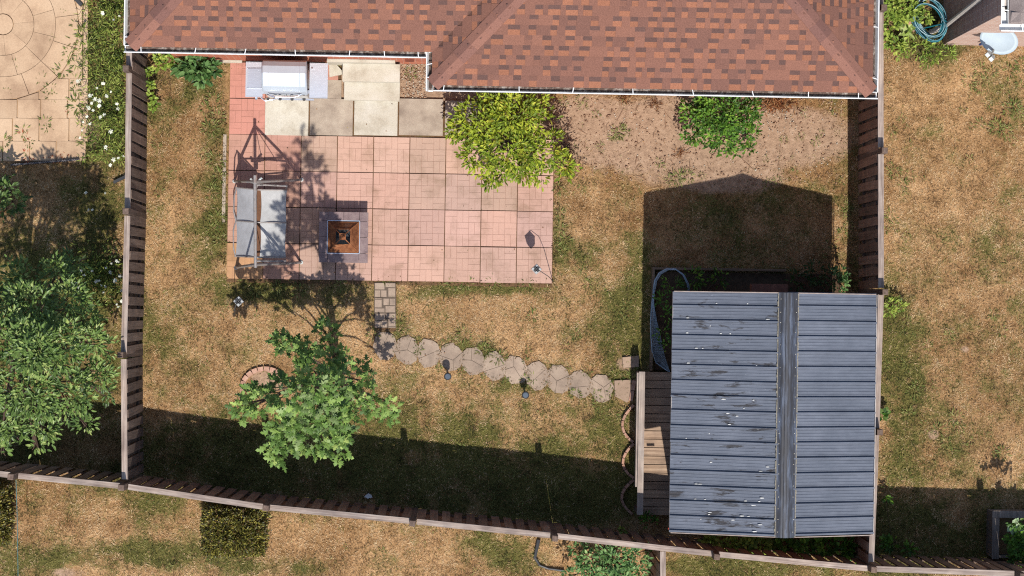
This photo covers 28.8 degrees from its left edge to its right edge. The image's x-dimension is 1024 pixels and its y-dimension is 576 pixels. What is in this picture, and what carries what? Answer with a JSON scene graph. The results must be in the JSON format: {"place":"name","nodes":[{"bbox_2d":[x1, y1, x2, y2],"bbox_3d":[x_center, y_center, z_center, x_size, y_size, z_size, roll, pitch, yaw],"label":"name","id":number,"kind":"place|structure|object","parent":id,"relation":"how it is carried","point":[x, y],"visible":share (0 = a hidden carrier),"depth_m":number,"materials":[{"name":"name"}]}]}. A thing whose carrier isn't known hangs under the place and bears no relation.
{"place":"outdoors","nodes":[
{"label":"outdoors","id":0,"kind":"place"},
{"bbox_2d":[222,61,554,286],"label":"patio","id":1,"kind":"structure","parent":0,"point":[285,139],"depth_m":33.93,"materials":[{"name":"pink concrete"}]},
{"bbox_2d":[232,175,303,269],"bbox_3d":[-4.129,-1.097,33.140,1.223,1.545,1.581,1,90,-1],"label":"garden swing","id":2,"kind":"object","parent":1,"relation":"on","point":[260,221],"visible":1,"depth_m":33.43,"materials":[{"name":"fabric"}]},
{"bbox_2d":[245,60,327,100],"bbox_3d":[-3.737,-3.422,33.324,1.356,1.221,0.658,1,90,-1],"label":"barbecue grill","id":3,"kind":"object","parent":1,"relation":"on","point":[291,80],"visible":1,"depth_m":32.97,"materials":[{"name":"grey metal"}]},
{"bbox_2d":[266,94,286,97],"bbox_3d":[-3.938,-3.210,33.518,0.330,0.540,0.050,1,90,-1],"label":"door","id":4,"kind":"structure","parent":3,"relation":"in","point":[266,94],"depth_m":33.32,"materials":[{"name":"metal"}]},
{"bbox_2d":[287,94,308,98],"bbox_3d":[-3.598,-3.205,33.527,0.330,0.540,0.050,1,90,-1],"label":"door","id":5,"kind":"structure","parent":3,"relation":"in","point":[302,96],"depth_m":33.44,"materials":[{"name":"metal"}]},
{"bbox_2d":[329,65,342,76],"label":"broken slab","id":6,"kind":"structure","parent":1,"relation":"on","point":[335,70],"depth_m":33.89,"materials":[{"name":"concrete"}]},
{"bbox_2d":[319,212,367,262],"bbox_3d":[-2.840,-0.854,33.621,0.824,0.606,0.853,1,90,-1],"label":"fire pit","id":7,"kind":"object","parent":1,"relation":"on","point":[342,237],"visible":1,"depth_m":33.61,"materials":[{"name":"black metal"}]},
{"bbox_2d":[216,99,562,289],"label":"joint weeds","id":8,"kind":"object","parent":1,"relation":"on","point":[221,258],"visible":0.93,"depth_m":33.92,"materials":[{"name":"green plant"}]},
{"bbox_2d":[373,283,638,402],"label":"garden path","id":9,"kind":"structure","parent":0,"point":[385,305],"depth_m":33.97,"materials":[{"name":"stone"}]},
{"bbox_2d":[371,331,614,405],"bbox_3d":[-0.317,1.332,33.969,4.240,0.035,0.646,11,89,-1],"label":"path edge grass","id":10,"kind":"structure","parent":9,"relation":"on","point":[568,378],"depth_m":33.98,"materials":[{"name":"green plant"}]},
{"bbox_2d":[0,0,1023,575],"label":"ground","id":11,"kind":"structure","parent":0,"point":[814,116],"depth_m":34.03,"materials":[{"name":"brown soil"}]},
{"bbox_2d":[0,479,16,547],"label":"clipped shrub","id":12,"kind":"object","parent":11,"relation":"on","point":[5,513],"visible":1,"depth_m":33.21,"materials":[{"name":"green plant"}]},
{"bbox_2d":[0,173,33,222],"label":"shrub","id":13,"kind":"object","parent":11,"relation":"on","point":[6,194],"visible":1,"depth_m":33.09,"materials":[{"name":"green plant"}]},
{"bbox_2d":[0,0,87,162],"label":"stone patio","id":14,"kind":"structure","parent":11,"relation":"on","point":[30,30],"depth_m":33.80,"materials":[{"name":"beige stone"}]},
{"bbox_2d":[17,111,68,163],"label":"dead weeds","id":15,"kind":"object","parent":14,"relation":"on","point":[19,132],"visible":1,"depth_m":33.78,"materials":[{"name":"brown plant"}]},
{"bbox_2d":[0,2,98,161],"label":"stone patio weeds","id":16,"kind":"object","parent":14,"relation":"on","point":[68,63],"visible":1,"depth_m":33.80,"materials":[{"name":"green plant"}]},
{"bbox_2d":[10,159,79,165],"bbox_3d":[-7.903,-2.128,33.798,1.155,0.150,0.036,-5,90,-1],"label":"corrugated edging","id":17,"kind":"object","parent":11,"relation":"on","point":[40,162],"visible":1,"depth_m":33.74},
{"bbox_2d":[0,245,121,458],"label":"broad tree","id":18,"kind":"object","parent":11,"relation":"on","point":[32,348],"visible":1,"depth_m":30.77,"materials":[{"name":"green plant"}]},
{"bbox_2d":[38,191,122,326],"bbox_3d":[-7.245,-0.473,33.589,1.511,0.445,2.314,1,90,-1],"label":"flower patch","id":19,"kind":"object","parent":11,"relation":"on","point":[101,269],"visible":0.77,"depth_m":33.59,"materials":[{"name":"green plant"}]},
{"bbox_2d":[73,0,125,167],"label":"flower patch","id":20,"kind":"object","parent":11,"relation":"on","point":[109,64],"visible":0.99,"depth_m":33.67,"materials":[{"name":"green plant"}]},
{"bbox_2d":[113,175,124,183],"bbox_3d":[-6.648,-1.839,33.803,0.230,0.040,0.050,-26,90,-1],"label":"dark pipe","id":21,"kind":"object","parent":11,"relation":"on","point":[118,179],"visible":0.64,"depth_m":33.78,"materials":[{"name":"black metal"}]},
{"bbox_2d":[117,53,147,479],"bbox_3d":[-6.231,-1.144,32.907,0.154,1.947,8.517,1,90,-1],"label":"board fence","id":22,"kind":"object","parent":11,"relation":"on","point":[134,209],"visible":0.85,"depth_m":32.75,"materials":[{"name":"brown wood"}]},
{"bbox_2d":[144,53,179,112],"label":"climbing weed","id":23,"kind":"object","parent":11,"relation":"on","point":[163,57],"visible":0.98,"depth_m":33.57,"materials":[{"name":"green plant"}]},
{"bbox_2d":[170,55,222,89],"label":"leafy plant","id":24,"kind":"object","parent":11,"relation":"on","point":[187,67],"visible":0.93,"depth_m":33.38,"materials":[{"name":"green plant"}]},
{"bbox_2d":[199,501,272,559],"bbox_3d":[-4.639,4.046,33.292,1.231,1.179,1.016,1,90,-1],"label":"clipped shrub","id":25,"kind":"object","parent":11,"relation":"on","point":[227,531],"visible":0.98,"depth_m":32.95,"materials":[{"name":"green plant"}]},
{"bbox_2d":[233,296,243,317],"bbox_3d":[-4.602,0.313,33.391,0.157,1.046,0.376,34,89,-1],"label":"lantern","id":26,"kind":"object","parent":11,"relation":"on","point":[238,301],"visible":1,"depth_m":33.03,"materials":[{"name":"black metal"}]},
{"bbox_2d":[240,366,277,392],"bbox_3d":[-4.228,1.521,33.877,0.852,0.068,0.382,-10,90,-1],"label":"brick ring","id":27,"kind":"object","parent":11,"relation":"on","point":[254,371],"visible":0.68,"depth_m":33.85,"materials":[{"name":"beige brick"}]},
{"bbox_2d":[224,314,404,472],"bbox_3d":[-3.176,1.771,31.007,2.232,5.932,2.561,-45,91,-1],"label":"maple tree","id":28,"kind":"object","parent":11,"relation":"on","point":[335,407],"visible":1,"depth_m":30.35,"materials":[{"name":"green plant"}]},
{"bbox_2d":[364,493,371,498],"bbox_3d":[-2.449,3.538,33.897,0.144,0.030,0.093,-12,90,-1],"label":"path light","id":29,"kind":"object","parent":11,"relation":"on","point":[368,496],"visible":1,"depth_m":33.88,"materials":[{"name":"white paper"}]},
{"bbox_2d":[342,63,399,101],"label":"concrete steps","id":30,"kind":"structure","parent":11,"relation":"on","point":[371,82],"depth_m":33.73,"materials":[{"name":"beige concrete"}]},
{"bbox_2d":[444,373,450,379],"bbox_3d":[-1.088,1.493,33.815,0.126,0.362,0.124,1,90,-1],"label":"path light","id":31,"kind":"object","parent":11,"relation":"on","point":[447,376],"visible":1,"depth_m":33.64,"materials":[{"name":"grey metal"}]},
{"bbox_2d":[124,0,879,98],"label":"brick house","id":32,"kind":"structure","parent":11,"relation":"on","point":[786,48],"depth_m":31.07,"materials":[{"name":"tile"}]},
{"bbox_2d":[0,461,1023,575],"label":"board fence","id":33,"kind":"object","parent":11,"relation":"on","point":[554,532],"visible":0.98,"depth_m":32.66,"materials":[{"name":"wood"}]},
{"bbox_2d":[16,484,17,561],"bbox_3d":[-8.038,3.921,32.389,0.013,0.211,1.626,0,90,-1],"label":"wire","id":34,"kind":"object","parent":33,"relation":"attached to","point":[17,524],"visible":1,"depth_m":32.41,"materials":[{"name":"grey metal"}]},
{"bbox_2d":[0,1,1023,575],"bbox_3d":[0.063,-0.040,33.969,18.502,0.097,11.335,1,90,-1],"label":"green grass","id":35,"kind":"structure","parent":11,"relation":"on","point":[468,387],"depth_m":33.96,"materials":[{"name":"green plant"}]},
{"bbox_2d":[443,92,582,192],"bbox_3d":[-0.061,-2.503,33.213,1.957,1.705,2.239,-23,90,-1],"label":"shrub","id":36,"kind":"object","parent":11,"relation":"on","point":[499,108],"visible":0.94,"depth_m":32.78,"materials":[{"name":"green plant"}]},
{"bbox_2d":[522,391,528,398],"bbox_3d":[0.225,1.809,33.847,0.126,0.362,0.124,1,90,-1],"label":"path light","id":37,"kind":"object","parent":11,"relation":"on","point":[525,394],"visible":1,"depth_m":33.67,"materials":[{"name":"grey metal"}]},
{"bbox_2d":[531,264,552,280],"bbox_3d":[0.510,-0.211,33.523,0.444,1.046,0.142,43,89,-1],"label":"lantern","id":38,"kind":"object","parent":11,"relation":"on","point":[536,268],"visible":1,"depth_m":33.16,"materials":[{"name":"black metal"}]},
{"bbox_2d":[533,539,563,570],"bbox_3d":[0.564,4.630,33.979,0.300,0.073,0.724,-39,91,-1],"label":"black edging","id":39,"kind":"object","parent":11,"relation":"on","point":[536,552],"visible":0.92,"depth_m":33.96,"materials":[{"name":"plastic"}]},
{"bbox_2d":[544,99,586,170],"bbox_3d":[0.839,-2.600,33.797,0.578,0.566,1.397,-24,90,-1],"label":"dead shrub","id":40,"kind":"object","parent":11,"relation":"on","point":[566,124],"visible":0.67,"depth_m":33.72,"materials":[{"name":"brown plant"}]},
{"bbox_2d":[148,103,991,568],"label":"fallen leaves","id":41,"kind":"object","parent":11,"relation":"on","point":[414,341],"visible":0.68,"depth_m":33.90,"materials":[{"name":"brown plant"}]},
{"bbox_2d":[561,536,653,575],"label":"vine bush","id":42,"kind":"object","parent":11,"relation":"on","point":[627,565],"visible":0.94,"depth_m":32.93,"materials":[{"name":"green plant"}]},
{"bbox_2d":[402,64,841,178],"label":"pebbles","id":43,"kind":"object","parent":11,"relation":"on","point":[602,109],"visible":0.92,"depth_m":34.07,"materials":[{"name":"stone"}]},
{"bbox_2d":[617,524,627,533],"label":"leafy weed","id":44,"kind":"object","parent":11,"relation":"on","point":[621,528],"visible":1,"depth_m":33.43,"materials":[{"name":"green plant"}]},
{"bbox_2d":[400,64,844,184],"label":"soil clods","id":45,"kind":"object","parent":11,"relation":"on","point":[423,81],"visible":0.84,"depth_m":34.08,"materials":[{"name":"brown soil"}]},
{"bbox_2d":[615,95,637,106],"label":"dry stalk tuft","id":46,"kind":"object","parent":11,"relation":"on","point":[625,98],"visible":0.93,"depth_m":34.03,"materials":[{"name":"brown plant"}]},
{"bbox_2d":[620,380,635,514],"bbox_3d":[1.976,2.721,34.012,0.252,0.100,2.306,1,90,-1],"label":"brick edging","id":47,"kind":"object","parent":11,"relation":"on","point":[631,481],"visible":1,"depth_m":33.97,"materials":[{"name":"brick"}]},
{"bbox_2d":[637,510,658,528],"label":"leafy weed","id":48,"kind":"object","parent":11,"relation":"on","point":[653,518],"visible":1,"depth_m":33.71,"materials":[{"name":"green plant"}]},
{"bbox_2d":[634,371,670,514],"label":"wooden deck","id":49,"kind":"structure","parent":11,"relation":"on","point":[652,442],"depth_m":33.89,"materials":[{"name":"brown wood"}]},
{"bbox_2d":[647,98,663,112],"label":"dry stalk tuft","id":50,"kind":"object","parent":11,"relation":"on","point":[654,104],"visible":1,"depth_m":34.04,"materials":[{"name":"brown plant"}]},
{"bbox_2d":[651,550,665,575],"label":"board fence","id":51,"kind":"object","parent":11,"relation":"on","point":[658,568],"visible":0.9,"depth_m":32.60,"materials":[{"name":"wood"}]},
{"bbox_2d":[673,146,691,159],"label":"dry stalk tuft","id":52,"kind":"object","parent":11,"relation":"on","point":[681,152],"visible":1,"depth_m":34.05,"materials":[{"name":"brown plant"}]},
{"bbox_2d":[556,99,826,183],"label":"twig litter","id":53,"kind":"object","parent":11,"relation":"on","point":[666,147],"visible":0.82,"depth_m":34.07,"materials":[{"name":"brown wood"}]},
{"bbox_2d":[678,96,763,159],"bbox_3d":[3.487,-2.841,33.437,1.460,1.437,1.346,1,90,-1],"label":"shrub","id":54,"kind":"object","parent":11,"relation":"on","point":[721,123],"visible":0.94,"depth_m":33.16,"materials":[{"name":"green plant"}]},
{"bbox_2d":[697,534,771,554],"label":"creeper","id":55,"kind":"object","parent":11,"relation":"on","point":[749,543],"visible":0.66,"depth_m":33.23,"materials":[{"name":"green plant"}]},
{"bbox_2d":[649,267,841,370],"bbox_3d":[3.988,0.550,34.019,3.269,0.220,1.760,1,90,-1],"label":"raised bed","id":56,"kind":"object","parent":11,"relation":"on","point":[739,282],"visible":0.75,"depth_m":34.03,"materials":[{"name":"wood"}]},
{"bbox_2d":[650,268,689,371],"bbox_3d":[2.678,0.546,33.659,0.684,0.630,1.764,1,90,-1],"label":"garden net","id":57,"kind":"object","parent":56,"relation":"on","point":[652,308],"visible":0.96,"depth_m":33.76,"materials":[{"name":"blue plastic"}]},
{"bbox_2d":[652,265,730,351],"bbox_3d":[2.843,0.156,33.807,0.974,0.622,1.762,44,89,-1],"label":"bed plant","id":58,"kind":"object","parent":56,"relation":"on","point":[680,280],"visible":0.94,"depth_m":33.72,"materials":[{"name":"green plant"}]},
{"bbox_2d":[784,258,840,291],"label":"bed plant","id":59,"kind":"object","parent":56,"relation":"on","point":[813,282],"visible":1,"depth_m":33.64,"materials":[{"name":"green plant"}]},
{"bbox_2d":[668,284,876,537],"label":"garden shed","id":60,"kind":"structure","parent":11,"relation":"on","point":[773,411],"depth_m":31.49,"materials":[{"name":"grey metal"}]},
{"bbox_2d":[751,97,807,116],"bbox_3d":[4.572,-3.163,34.114,0.983,0.184,0.550,1,90,-1],"label":"dry frond pile","id":61,"kind":"object","parent":11,"relation":"on","point":[779,106],"visible":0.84,"depth_m":34.10,"materials":[{"name":"brown plant"}]},
{"bbox_2d":[770,535,864,560],"bbox_3d":[5.195,4.290,33.602,1.764,1.107,0.759,1,90,-1],"label":"creeper","id":62,"kind":"object","parent":11,"relation":"on","point":[817,545],"visible":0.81,"depth_m":33.43,"materials":[{"name":"green plant"}]},
{"bbox_2d":[830,264,851,292],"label":"leafy weed","id":63,"kind":"object","parent":11,"relation":"on","point":[843,279],"visible":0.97,"depth_m":33.59,"materials":[{"name":"green plant"}]},
{"bbox_2d":[849,0,887,563],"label":"board fence","id":64,"kind":"object","parent":11,"relation":"on","point":[872,150],"visible":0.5,"depth_m":32.79,"materials":[{"name":"wood"}]},
{"bbox_2d":[880,407,890,420],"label":"leafy weed","id":65,"kind":"object","parent":11,"relation":"on","point":[885,411],"visible":0.84,"depth_m":33.92,"materials":[{"name":"green plant"}]},
{"bbox_2d":[883,295,909,317],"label":"leafy weed","id":66,"kind":"object","parent":11,"relation":"on","point":[892,310],"visible":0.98,"depth_m":33.93,"materials":[{"name":"green plant"}]},
{"bbox_2d":[879,494,919,557],"bbox_3d":[6.435,4.149,33.915,0.627,0.544,1.184,-29,90,-1],"label":"leafy weed","id":67,"kind":"object","parent":11,"relation":"on","point":[887,540],"visible":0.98,"depth_m":33.84,"materials":[{"name":"green plant"}]},
{"bbox_2d":[883,0,926,55],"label":"weed thicket","id":68,"kind":"object","parent":11,"relation":"on","point":[896,16],"visible":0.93,"depth_m":33.65,"materials":[{"name":"green plant"}]},
{"bbox_2d":[898,22,915,40],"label":"rosette plant","id":69,"kind":"object","parent":11,"relation":"on","point":[904,30],"visible":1,"depth_m":33.88,"materials":[{"name":"green plant"}]},
{"bbox_2d":[914,6,934,25],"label":"leafy weed","id":70,"kind":"object","parent":11,"relation":"on","point":[928,19],"visible":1,"depth_m":33.57,"materials":[{"name":"green plant"}]},
{"bbox_2d":[893,35,957,68],"bbox_3d":[7.043,-4.005,33.944,1.137,0.598,0.606,1,90,-1],"label":"weed thicket","id":71,"kind":"object","parent":11,"relation":"on","point":[927,54],"visible":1,"depth_m":33.92,"materials":[{"name":"green plant"}]},
{"bbox_2d":[986,509,1023,558],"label":"planter box","id":72,"kind":"object","parent":11,"relation":"on","point":[996,528],"visible":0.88,"depth_m":33.87,"materials":[{"name":"wood"}]},
{"bbox_2d":[1002,518,1023,567],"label":"planter greens","id":73,"kind":"object","parent":72,"relation":"in","point":[1016,542],"visible":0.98,"depth_m":33.40,"materials":[{"name":"green plant"}]},
{"bbox_2d":[1007,518,1022,534],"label":"broad leaf plant","id":74,"kind":"object","parent":72,"relation":"in","point":[1013,521],"visible":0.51,"depth_m":33.43,"materials":[{"name":"green plant"}]},
{"bbox_2d":[929,0,1023,45],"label":"brick house","id":75,"kind":"structure","parent":0,"point":[969,22],"depth_m":32.24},
{"bbox_2d":[912,0,947,42],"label":"garden hose","id":76,"kind":"object","parent":75,"relation":"hanging from","point":[927,35],"visible":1,"depth_m":33.70,"materials":[{"name":"teal rubber"}]},
{"bbox_2d":[980,32,1017,61],"bbox_3d":[7.958,-3.967,32.662,0.636,0.838,0.635,1,90,-1],"label":"satellite dish","id":77,"kind":"object","parent":75,"relation":"attached to","point":[1000,43],"visible":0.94,"depth_m":32.67,"materials":[{"name":"metal"}]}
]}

